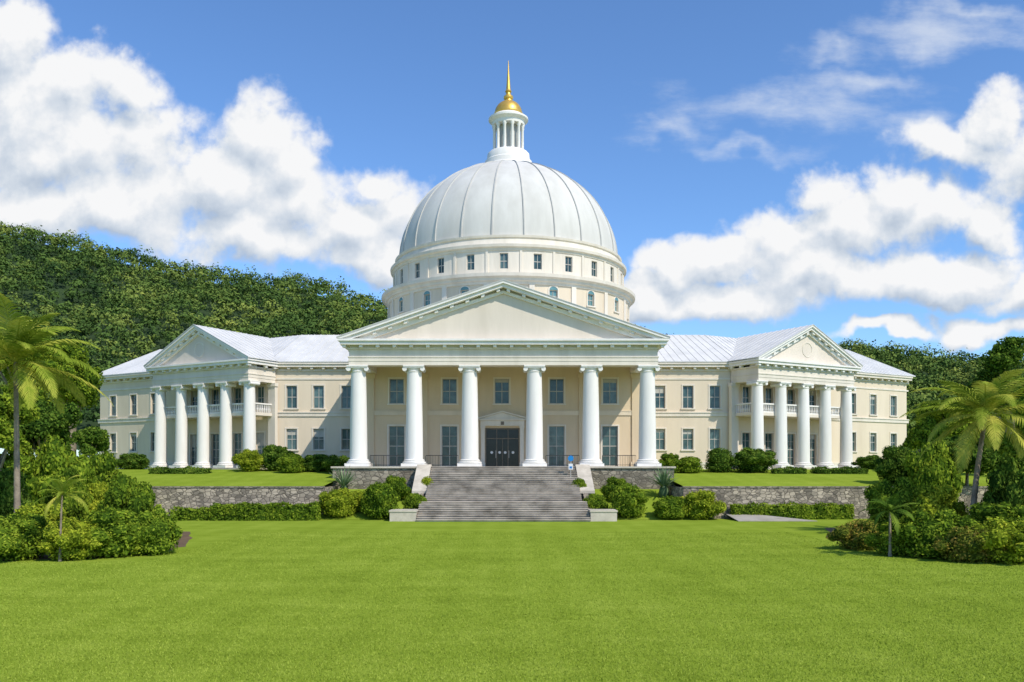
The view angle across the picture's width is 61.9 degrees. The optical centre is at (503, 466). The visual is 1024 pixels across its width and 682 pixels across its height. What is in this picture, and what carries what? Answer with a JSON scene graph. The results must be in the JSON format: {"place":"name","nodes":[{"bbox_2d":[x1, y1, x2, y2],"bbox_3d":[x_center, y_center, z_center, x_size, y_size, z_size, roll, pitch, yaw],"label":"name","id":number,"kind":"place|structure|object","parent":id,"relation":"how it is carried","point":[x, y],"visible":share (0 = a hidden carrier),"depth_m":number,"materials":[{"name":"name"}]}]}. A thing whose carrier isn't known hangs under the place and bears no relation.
{"place":"outdoors","nodes":[
{"label":"outdoors","id":0,"kind":"place"},
{"bbox_2d":[2,531,191,560],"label":"soil ground","id":1,"kind":"structure","parent":0,"point":[184,539],"depth_m":50.15,"materials":[{"name":"brown soil"}]},
{"bbox_2d":[0,468,32,517],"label":"shrub","id":2,"kind":"object","parent":1,"relation":"on","point":[6,493],"visible":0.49,"depth_m":53.28,"materials":[{"name":"green plant"}]},
{"bbox_2d":[0,512,53,560],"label":"shrub","id":3,"kind":"object","parent":1,"relation":"on","point":[21,536],"visible":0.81,"depth_m":41.54,"materials":[{"name":"green plant"}]},
{"bbox_2d":[13,503,77,526],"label":"shrub","id":4,"kind":"object","parent":1,"relation":"on","point":[53,516],"visible":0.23,"depth_m":47.11,"materials":[{"name":"green plant"}]},
{"bbox_2d":[0,293,112,512],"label":"palm tree","id":5,"kind":"object","parent":1,"relation":"on","point":[17,340],"visible":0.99,"depth_m":49.63,"materials":[{"name":"green plant"}]},
{"bbox_2d":[37,465,94,525],"bbox_3d":[-28.616,2.361,56.021,3.588,4.912,3.352,0,0,41],"label":"shrub","id":6,"kind":"object","parent":1,"relation":"on","point":[74,508],"visible":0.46,"depth_m":55.23,"materials":[{"name":"green plant"}]},
{"bbox_2d":[36,519,101,560],"bbox_3d":[-21.146,3.652,42.043,3.020,2.120,3.256,0,0,-5],"label":"shrub","id":7,"kind":"object","parent":1,"relation":"on","point":[71,542],"visible":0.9,"depth_m":41.31,"materials":[{"name":"green plant"}]},
{"bbox_2d":[85,481,108,515],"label":"shrub","id":8,"kind":"object","parent":1,"relation":"on","point":[97,491],"visible":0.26,"depth_m":57.28,"materials":[{"name":"green plant"}]},
{"bbox_2d":[83,508,141,557],"bbox_3d":[-20.428,3.411,43.563,3.928,2.633,3.756,0,0,36],"label":"shrub","id":9,"kind":"object","parent":1,"relation":"on","point":[113,535],"visible":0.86,"depth_m":42.66,"materials":[{"name":"green plant"}]},
{"bbox_2d":[97,473,162,515],"bbox_3d":[-23.593,2.620,53.910,3.879,4.356,4.151,0,0,-35],"label":"shrub","id":10,"kind":"object","parent":1,"relation":"on","point":[125,492],"visible":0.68,"depth_m":52.86,"materials":[{"name":"green plant"}]},
{"bbox_2d":[127,508,182,555],"bbox_3d":[-18.546,3.460,44.729,3.356,2.553,3.592,0,0,-20],"label":"shrub","id":11,"kind":"object","parent":1,"relation":"on","point":[159,532],"visible":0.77,"depth_m":43.92,"materials":[{"name":"green plant"}]},
{"bbox_2d":[0,238,991,452],"bbox_3d":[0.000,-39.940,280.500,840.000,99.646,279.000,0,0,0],"label":"hills","id":12,"kind":"structure","parent":0,"point":[62,287],"depth_m":245.16,"materials":[{"name":"green plant"}]},
{"bbox_2d":[0,221,1023,436],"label":"hillside forest","id":13,"kind":"object","parent":12,"relation":"on","point":[913,361],"visible":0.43,"depth_m":250.85,"materials":[{"name":"green plant"}]},
{"bbox_2d":[320,489,690,519],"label":"planting bed ground","id":14,"kind":"structure","parent":0,"point":[652,495],"depth_m":74.85,"materials":[{"name":"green plant"}]},
{"bbox_2d":[317,487,358,517],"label":"shrub","id":15,"kind":"object","parent":14,"relation":"on","point":[339,502],"visible":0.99,"depth_m":73.45,"materials":[{"name":"green plant"}]},
{"bbox_2d":[331,466,358,489],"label":"agave plant","id":16,"kind":"object","parent":14,"relation":"on","point":[343,482],"visible":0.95,"depth_m":79.88,"materials":[{"name":"green plant"}]},
{"bbox_2d":[360,481,400,518],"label":"shrub","id":17,"kind":"object","parent":14,"relation":"on","point":[381,500],"visible":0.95,"depth_m":73.07,"materials":[{"name":"green plant"}]},
{"bbox_2d":[385,475,411,498],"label":"shrub","id":18,"kind":"object","parent":14,"relation":"on","point":[398,484],"visible":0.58,"depth_m":78.71,"materials":[{"name":"green plant"}]},
{"bbox_2d":[402,493,426,508],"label":"shrub","id":19,"kind":"object","parent":14,"relation":"on","point":[413,501],"visible":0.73,"depth_m":74.35,"materials":[{"name":"green plant"}]},
{"bbox_2d":[583,493,608,508],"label":"shrub","id":20,"kind":"object","parent":14,"relation":"on","point":[594,501],"visible":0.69,"depth_m":74.33,"materials":[{"name":"green plant"}]},
{"bbox_2d":[599,476,627,500],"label":"shrub","id":21,"kind":"object","parent":14,"relation":"on","point":[612,482],"visible":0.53,"depth_m":78.57,"materials":[{"name":"green plant"}]},
{"bbox_2d":[608,482,648,517],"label":"shrub","id":22,"kind":"object","parent":14,"relation":"on","point":[631,499],"visible":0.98,"depth_m":73.38,"materials":[{"name":"green plant"}]},
{"bbox_2d":[648,466,682,497],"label":"agave plant","id":23,"kind":"object","parent":14,"relation":"on","point":[662,481],"visible":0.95,"depth_m":79.81,"materials":[{"name":"green plant"}]},
{"bbox_2d":[652,495,687,518],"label":"shrub","id":24,"kind":"object","parent":14,"relation":"on","point":[666,507],"visible":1,"depth_m":72.93,"materials":[{"name":"green plant"}]},
{"bbox_2d":[0,482,1023,681],"bbox_3d":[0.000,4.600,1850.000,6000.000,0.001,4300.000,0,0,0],"label":"lawn","id":25,"kind":"structure","parent":0,"point":[205,532],"depth_m":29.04,"materials":[{"name":"green plant"}]},
{"bbox_2d":[0,392,41,480],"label":"broadleaf tree","id":26,"kind":"object","parent":25,"relation":"on","point":[26,415],"visible":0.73,"depth_m":67.60,"materials":[{"name":"green plant"}]},
{"bbox_2d":[29,475,91,561],"bbox_3d":[-21.362,2.508,41.190,2.708,4.184,2.704,0,0,40],"label":"palm tree","id":27,"kind":"object","parent":25,"relation":"on","point":[59,487],"visible":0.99,"depth_m":41.07,"materials":[{"name":"green plant"}]},
{"bbox_2d":[24,434,98,504],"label":"shrub","id":28,"kind":"object","parent":25,"relation":"on","point":[54,457],"visible":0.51,"depth_m":68.26,"materials":[{"name":"green plant"}]},
{"bbox_2d":[85,450,122,487],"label":"shrub","id":29,"kind":"object","parent":25,"relation":"on","point":[104,464],"visible":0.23,"depth_m":72.95,"materials":[{"name":"green plant"}]},
{"bbox_2d":[169,505,217,520],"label":"hedge","id":30,"kind":"object","parent":25,"relation":"on","point":[191,514],"visible":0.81,"depth_m":72.37,"materials":[{"name":"green plant"}]},
{"bbox_2d":[152,486,339,515],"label":"retaining wall","id":31,"kind":"structure","parent":25,"relation":"on","point":[168,497],"depth_m":74.90,"materials":[{"name":"stone"}]},
{"bbox_2d":[210,501,321,520],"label":"hedge","id":32,"kind":"object","parent":25,"relation":"on","point":[279,511],"visible":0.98,"depth_m":72.30,"materials":[{"name":"green plant"}]},
{"bbox_2d":[389,464,617,521],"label":"stone staircase","id":33,"kind":"structure","parent":25,"relation":"on","point":[501,494],"depth_m":76.41,"materials":[{"name":"grey stone"}]},
{"bbox_2d":[680,489,726,519],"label":"shrub","id":34,"kind":"object","parent":25,"relation":"on","point":[702,504],"visible":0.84,"depth_m":73.08,"materials":[{"name":"green plant"}]},
{"bbox_2d":[729,501,854,518],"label":"hedge","id":35,"kind":"object","parent":25,"relation":"on","point":[831,510],"visible":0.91,"depth_m":74.08,"materials":[{"name":"green plant"}]},
{"bbox_2d":[668,486,987,518],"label":"retaining wall","id":36,"kind":"structure","parent":25,"relation":"on","point":[775,495],"depth_m":74.90,"materials":[{"name":"stone"}]},
{"bbox_2d":[825,519,880,550],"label":"shrub","id":37,"kind":"object","parent":25,"relation":"on","point":[852,536],"visible":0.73,"depth_m":46.66,"materials":[{"name":"green plant"}]},
{"bbox_2d":[864,521,912,555],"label":"shrub","id":38,"kind":"object","parent":25,"relation":"on","point":[879,542],"visible":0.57,"depth_m":43.89,"materials":[{"name":"green plant"}]},
{"bbox_2d":[860,489,919,556],"bbox_3d":[19.803,2.882,43.450,2.912,3.435,3.138,0,0,0],"label":"palm tree","id":39,"kind":"object","parent":25,"relation":"on","point":[891,500],"visible":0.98,"depth_m":43.29,"materials":[{"name":"green plant"}]},
{"bbox_2d":[902,439,963,500],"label":"shrub","id":40,"kind":"object","parent":25,"relation":"on","point":[936,464],"visible":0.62,"depth_m":73.12,"materials":[{"name":"green plant"}]},
{"bbox_2d":[933,526,1007,562],"bbox_3d":[22.528,3.789,41.199,3.393,1.866,2.819,0,0,35],"label":"shrub","id":41,"kind":"object","parent":25,"relation":"on","point":[963,545],"visible":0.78,"depth_m":40.62,"materials":[{"name":"green plant"}]},
{"bbox_2d":[968,517,1023,564],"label":"shrub","id":42,"kind":"object","parent":25,"relation":"on","point":[1003,534],"visible":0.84,"depth_m":39.83,"materials":[{"name":"green plant"}]},
{"bbox_2d":[998,399,1023,462],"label":"broadleaf tree","id":43,"kind":"object","parent":25,"relation":"on","point":[1005,447],"visible":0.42,"depth_m":66.07,"materials":[{"name":"green plant"}]},
{"bbox_2d":[0,0,1023,456],"label":"sky","id":44,"kind":"structure","parent":0,"point":[851,169],"materials":[{"name":"blue"}]},
{"bbox_2d":[118,469,994,485],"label":"terrace ground","id":45,"kind":"structure","parent":0,"point":[264,477],"depth_m":83.32,"materials":[{"name":"green plant"}]},
{"bbox_2d":[0,324,76,405],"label":"broadleaf tree","id":46,"kind":"object","parent":45,"relation":"on","point":[62,366],"visible":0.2,"depth_m":91.18,"materials":[{"name":"green plant"}]},
{"bbox_2d":[3,399,82,455],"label":"broadleaf tree","id":47,"kind":"object","parent":45,"relation":"on","point":[52,421],"visible":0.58,"depth_m":77.24,"materials":[{"name":"green plant"}]},
{"bbox_2d":[55,339,105,454],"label":"broadleaf tree","id":48,"kind":"object","parent":45,"relation":"on","point":[90,392],"visible":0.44,"depth_m":97.13,"materials":[{"name":"green plant"}]},
{"bbox_2d":[71,426,110,457],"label":"broadleaf tree","id":49,"kind":"object","parent":45,"relation":"on","point":[92,439],"visible":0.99,"depth_m":86.82,"materials":[{"name":"green plant"}]},
{"bbox_2d":[115,453,150,468],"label":"shrub","id":50,"kind":"object","parent":45,"relation":"on","point":[132,461],"visible":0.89,"depth_m":94.89,"materials":[{"name":"green plant"}]},
{"bbox_2d":[148,466,212,473],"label":"hedge","id":51,"kind":"object","parent":45,"relation":"on","point":[175,470],"visible":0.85,"depth_m":88.59,"materials":[{"name":"green plant"}]},
{"bbox_2d":[231,448,264,471],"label":"shrub","id":52,"kind":"object","parent":45,"relation":"on","point":[247,459],"visible":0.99,"depth_m":91.11,"materials":[{"name":"green plant"}]},
{"bbox_2d":[259,444,295,470],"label":"shrub","id":53,"kind":"object","parent":45,"relation":"on","point":[271,454],"visible":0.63,"depth_m":91.89,"materials":[{"name":"green plant"}]},
{"bbox_2d":[276,453,304,472],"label":"shrub","id":54,"kind":"object","parent":45,"relation":"on","point":[289,463],"visible":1,"depth_m":89.22,"materials":[{"name":"green plant"}]},
{"bbox_2d":[301,454,328,471],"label":"shrub","id":55,"kind":"object","parent":45,"relation":"on","point":[313,462],"visible":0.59,"depth_m":90.73,"materials":[{"name":"green plant"}]},
{"bbox_2d":[321,454,349,472],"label":"shrub","id":56,"kind":"object","parent":45,"relation":"on","point":[327,463],"visible":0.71,"depth_m":89.08,"materials":[{"name":"green plant"}]},
{"bbox_2d":[97,61,915,488],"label":"domed building","id":57,"kind":"structure","parent":45,"relation":"on","point":[505,333],"depth_m":97.84,"materials":[{"name":"white paint"}]},
{"bbox_2d":[128,393,137,415],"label":"window","id":58,"kind":"structure","parent":57,"relation":"in","point":[134,395],"depth_m":112.76,"materials":[{"name":"glass"}]},
{"bbox_2d":[189,433,196,464],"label":"window","id":59,"kind":"structure","parent":57,"relation":"in","point":[194,435],"depth_m":107.00,"materials":[{"name":"glass"}]},
{"bbox_2d":[210,432,218,464],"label":"window","id":60,"kind":"structure","parent":57,"relation":"in","point":[215,434],"depth_m":105.06,"materials":[{"name":"glass"}]},
{"bbox_2d":[232,432,242,464],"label":"window","id":61,"kind":"structure","parent":57,"relation":"in","point":[238,436],"depth_m":103.00,"materials":[{"name":"glass"}]},
{"bbox_2d":[255,385,264,409],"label":"window","id":62,"kind":"structure","parent":57,"relation":"in","point":[261,390],"depth_m":101.18,"materials":[{"name":"glass"}]},
{"bbox_2d":[256,431,265,453],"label":"window","id":63,"kind":"structure","parent":57,"relation":"in","point":[261,437],"depth_m":101.08,"materials":[{"name":"glass"}]},
{"bbox_2d":[284,384,298,409],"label":"window","id":64,"kind":"structure","parent":57,"relation":"in","point":[292,389],"depth_m":100.22,"materials":[{"name":"paint"}]},
{"bbox_2d":[285,427,298,450],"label":"window","id":65,"kind":"structure","parent":57,"relation":"in","point":[292,432],"depth_m":100.22,"materials":[{"name":"glass"}]},
{"bbox_2d":[311,384,325,409],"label":"window","id":66,"kind":"structure","parent":57,"relation":"in","point":[319,389],"depth_m":100.22,"materials":[{"name":"paint"}]},
{"bbox_2d":[311,427,325,450],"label":"window","id":67,"kind":"structure","parent":57,"relation":"in","point":[319,432],"depth_m":100.22,"materials":[{"name":"glass"}]},
{"bbox_2d":[339,427,349,450],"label":"window","id":68,"kind":"structure","parent":57,"relation":"in","point":[345,430],"depth_m":100.22,"materials":[{"name":"glass"}]},
{"bbox_2d":[339,384,350,409],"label":"window","id":69,"kind":"structure","parent":57,"relation":"in","point":[346,388],"depth_m":100.22,"materials":[{"name":"glass"}]},
{"bbox_2d":[387,377,405,404],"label":"window","id":70,"kind":"structure","parent":57,"relation":"in","point":[397,384],"depth_m":92.22,"materials":[{"name":"paint"}]},
{"bbox_2d":[387,424,405,465],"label":"window","id":71,"kind":"structure","parent":57,"relation":"in","point":[396,433],"depth_m":92.22,"materials":[{"name":"glass"}]},
{"bbox_2d":[440,377,458,404],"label":"window","id":72,"kind":"structure","parent":57,"relation":"in","point":[449,385],"depth_m":92.22,"materials":[{"name":"paint"}]},
{"bbox_2d":[440,424,458,465],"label":"window","id":73,"kind":"structure","parent":57,"relation":"in","point":[449,433],"depth_m":92.22,"materials":[{"name":"glass"}]},
{"bbox_2d":[492,377,510,404],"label":"window","id":74,"kind":"structure","parent":57,"relation":"in","point":[501,385],"depth_m":92.22,"materials":[{"name":"paint"}]},
{"bbox_2d":[485,428,519,465],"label":"entrance door","id":75,"kind":"structure","parent":57,"relation":"in","point":[502,445],"depth_m":92.24,"materials":[{"name":"metal"}]},
{"bbox_2d":[547,377,565,404],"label":"window","id":76,"kind":"structure","parent":57,"relation":"in","point":[556,385],"depth_m":92.22,"materials":[{"name":"paint"}]},
{"bbox_2d":[547,424,565,465],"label":"window","id":77,"kind":"structure","parent":57,"relation":"in","point":[555,432],"depth_m":92.22,"materials":[{"name":"glass"}]},
{"bbox_2d":[601,424,618,465],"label":"window","id":78,"kind":"structure","parent":57,"relation":"in","point":[609,432],"depth_m":92.22,"materials":[{"name":"glass"}]},
{"bbox_2d":[601,377,619,404],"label":"window","id":79,"kind":"structure","parent":57,"relation":"in","point":[609,385],"depth_m":92.22,"materials":[{"name":"paint"}]},
{"bbox_2d":[655,384,667,409],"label":"window","id":80,"kind":"structure","parent":57,"relation":"in","point":[660,389],"depth_m":100.22,"materials":[{"name":"glass"}]},
{"bbox_2d":[656,427,667,450],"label":"window","id":81,"kind":"structure","parent":57,"relation":"in","point":[661,432],"depth_m":100.22,"materials":[{"name":"glass"}]},
{"bbox_2d":[681,384,695,409],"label":"window","id":82,"kind":"structure","parent":57,"relation":"in","point":[687,390],"depth_m":100.17,"materials":[{"name":"glass"}]},
{"bbox_2d":[681,427,695,450],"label":"window","id":83,"kind":"structure","parent":57,"relation":"in","point":[687,433],"depth_m":100.17,"materials":[{"name":"glass"}]},
{"bbox_2d":[708,427,721,450],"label":"window","id":84,"kind":"structure","parent":57,"relation":"in","point":[714,433],"depth_m":100.17,"materials":[{"name":"glass"}]},
{"bbox_2d":[708,384,722,409],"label":"window","id":85,"kind":"structure","parent":57,"relation":"in","point":[714,390],"depth_m":100.17,"materials":[{"name":"glass"}]},
{"bbox_2d":[741,385,751,409],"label":"window","id":86,"kind":"structure","parent":57,"relation":"in","point":[745,390],"depth_m":101.18,"materials":[{"name":"glass"}]},
{"bbox_2d":[764,432,773,451],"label":"window","id":87,"kind":"structure","parent":57,"relation":"in","point":[767,435],"depth_m":103.10,"materials":[{"name":"glass"}]},
{"bbox_2d":[787,432,795,464],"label":"window","id":88,"kind":"structure","parent":57,"relation":"in","point":[790,435],"depth_m":105.01,"materials":[{"name":"glass"}]},
{"bbox_2d":[810,433,816,465],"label":"window","id":89,"kind":"structure","parent":57,"relation":"in","point":[812,435],"depth_m":106.95,"materials":[{"name":"glass"}]},
{"bbox_2d":[869,393,877,415],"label":"window","id":90,"kind":"structure","parent":57,"relation":"in","point":[871,395],"depth_m":112.68,"materials":[{"name":"paint"}]},
{"bbox_2d":[658,453,680,472],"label":"shrub","id":91,"kind":"object","parent":45,"relation":"on","point":[670,459],"visible":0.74,"depth_m":89.25,"materials":[{"name":"green plant"}]},
{"bbox_2d":[678,456,703,472],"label":"shrub","id":92,"kind":"object","parent":45,"relation":"on","point":[687,464],"visible":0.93,"depth_m":89.13,"materials":[{"name":"green plant"}]},
{"bbox_2d":[704,447,735,471],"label":"shrub","id":93,"kind":"object","parent":45,"relation":"on","point":[718,459],"visible":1,"depth_m":90.01,"materials":[{"name":"green plant"}]},
{"bbox_2d":[730,447,777,472],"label":"shrub","id":94,"kind":"object","parent":45,"relation":"on","point":[749,459],"visible":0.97,"depth_m":89.64,"materials":[{"name":"green plant"}]},
{"bbox_2d":[770,466,806,473],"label":"hedge","id":95,"kind":"object","parent":45,"relation":"on","point":[790,470],"visible":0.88,"depth_m":88.60,"materials":[{"name":"green plant"}]},
{"bbox_2d":[810,466,868,473],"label":"hedge","id":96,"kind":"object","parent":45,"relation":"on","point":[842,470],"visible":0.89,"depth_m":88.61,"materials":[{"name":"green plant"}]},
{"bbox_2d":[851,454,881,468],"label":"shrub","id":97,"kind":"object","parent":45,"relation":"on","point":[867,461],"visible":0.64,"depth_m":96.33,"materials":[{"name":"green plant"}]},
{"bbox_2d":[874,444,911,483],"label":"shrub","id":98,"kind":"object","parent":45,"relation":"on","point":[890,467],"visible":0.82,"depth_m":77.06,"materials":[{"name":"green plant"}]},
{"bbox_2d":[902,416,949,451],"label":"broadleaf tree","id":99,"kind":"object","parent":45,"relation":"on","point":[917,437],"visible":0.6,"depth_m":89.46,"materials":[{"name":"green plant"}]},
{"bbox_2d":[914,401,995,437],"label":"broadleaf tree","id":100,"kind":"object","parent":45,"relation":"on","point":[940,417],"visible":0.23,"depth_m":95.06,"materials":[{"name":"green plant"}]},
{"bbox_2d":[925,435,1000,485],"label":"broadleaf tree","id":101,"kind":"object","parent":45,"relation":"on","point":[990,459],"visible":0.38,"depth_m":73.89,"materials":[{"name":"green plant"}]},
{"bbox_2d":[967,336,1023,431],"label":"broadleaf tree","id":102,"kind":"object","parent":45,"relation":"on","point":[1007,352],"visible":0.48,"depth_m":82.99,"materials":[{"name":"green plant"}]},
{"bbox_2d":[726,514,814,520],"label":"path","id":103,"kind":"structure","parent":0,"point":[754,518],"depth_m":72.24,"materials":[{"name":"concrete"}]},
{"label":"soil ground","id":104,"kind":"structure","parent":0,"visible":0},
{"bbox_2d":[863,477,921,523],"bbox_3d":[26.605,2.744,58.246,4.247,4.090,3.968,0,0,-34],"label":"shrub","id":105,"kind":"object","parent":104,"relation":"on","point":[884,490],"visible":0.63,"depth_m":57.47,"materials":[{"name":"green plant"}]},
{"bbox_2d":[894,509,976,559],"bbox_3d":[21.866,3.416,43.160,4.093,2.649,3.824,0,0,-4],"label":"shrub","id":106,"kind":"object","parent":104,"relation":"on","point":[920,531],"visible":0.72,"depth_m":42.37,"materials":[{"name":"green plant"}]},
{"bbox_2d":[910,484,969,517],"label":"shrub","id":107,"kind":"object","parent":104,"relation":"on","point":[932,500],"visible":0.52,"depth_m":55.90,"materials":[{"name":"green plant"}]},
{"bbox_2d":[899,369,1023,508],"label":"palm tree","id":108,"kind":"object","parent":104,"relation":"on","point":[985,400],"visible":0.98,"depth_m":54.55,"materials":[{"name":"green plant"}]},
{"bbox_2d":[964,501,1023,526],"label":"shrub","id":109,"kind":"object","parent":104,"relation":"on","point":[979,512],"visible":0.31,"depth_m":45.71,"materials":[{"name":"green plant"}]},
{"bbox_2d":[981,452,1023,507],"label":"shrub","id":110,"kind":"object","parent":104,"relation":"on","point":[1006,480],"visible":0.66,"depth_m":53.31,"materials":[{"name":"green plant"}]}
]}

